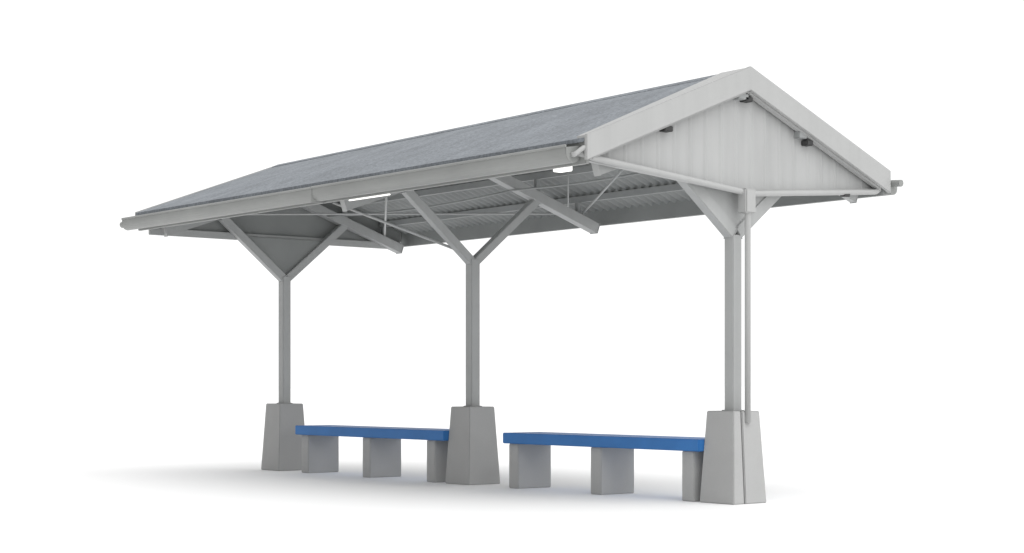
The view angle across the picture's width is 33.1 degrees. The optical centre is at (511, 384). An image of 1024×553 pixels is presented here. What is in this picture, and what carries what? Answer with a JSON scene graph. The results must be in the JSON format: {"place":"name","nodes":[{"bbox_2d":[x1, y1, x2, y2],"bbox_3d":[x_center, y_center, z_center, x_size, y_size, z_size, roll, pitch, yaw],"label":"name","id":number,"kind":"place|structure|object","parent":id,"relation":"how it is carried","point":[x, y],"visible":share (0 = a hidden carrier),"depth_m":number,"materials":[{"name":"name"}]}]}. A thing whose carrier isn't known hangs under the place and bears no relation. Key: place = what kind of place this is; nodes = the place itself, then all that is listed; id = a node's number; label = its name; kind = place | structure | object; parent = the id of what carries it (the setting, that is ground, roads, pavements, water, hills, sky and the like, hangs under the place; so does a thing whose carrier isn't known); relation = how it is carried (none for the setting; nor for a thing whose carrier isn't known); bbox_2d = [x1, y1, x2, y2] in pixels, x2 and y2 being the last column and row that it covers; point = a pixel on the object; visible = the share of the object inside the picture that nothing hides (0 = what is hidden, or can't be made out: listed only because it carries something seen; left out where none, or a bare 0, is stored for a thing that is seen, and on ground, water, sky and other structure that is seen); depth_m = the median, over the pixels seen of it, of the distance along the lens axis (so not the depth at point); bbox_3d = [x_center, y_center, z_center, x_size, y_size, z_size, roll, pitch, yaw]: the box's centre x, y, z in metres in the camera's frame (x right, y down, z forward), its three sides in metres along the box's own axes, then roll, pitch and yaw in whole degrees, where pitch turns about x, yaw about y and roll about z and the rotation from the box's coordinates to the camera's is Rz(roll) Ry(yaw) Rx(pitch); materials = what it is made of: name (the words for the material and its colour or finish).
{"place":"outdoors","nodes":[
{"label":"outdoors","id":0,"kind":"place"},
{"bbox_2d":[0,387,1023,552],"bbox_3d":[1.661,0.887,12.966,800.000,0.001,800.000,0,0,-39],"label":"ground","id":1,"kind":"structure","parent":0,"point":[846,470],"depth_m":16.12,"materials":[{"name":"white"}]},
{"bbox_2d":[295,425,448,482],"bbox_3d":[-1.239,0.650,16.547,0.410,0.475,2.507,0,0,-39],"label":"bench","id":2,"kind":"object","parent":1,"relation":"on","point":[381,451],"visible":0.73,"depth_m":16.53,"materials":[{"name":"blue paint"}]},
{"bbox_2d":[120,66,902,504],"bbox_3d":[-0.378,-0.739,15.477,3.470,3.252,6.994,0,0,-39],"label":"waiting shelter","id":3,"kind":"object","parent":1,"relation":"on","point":[732,156],"visible":1,"depth_m":14.00,"materials":[{"name":"paint"}]},
{"bbox_2d":[503,432,704,501],"bbox_3d":[0.820,0.650,14.002,0.410,0.475,2.360,0,0,-39],"label":"bench","id":4,"kind":"object","parent":1,"relation":"on","point":[612,463],"visible":0.84,"depth_m":13.96,"materials":[{"name":"blue paint"}]},
{"bbox_2d":[0,0,1023,387],"label":"sky","id":5,"kind":"structure","parent":0,"point":[111,111],"materials":[{"name":"white"}]}
]}

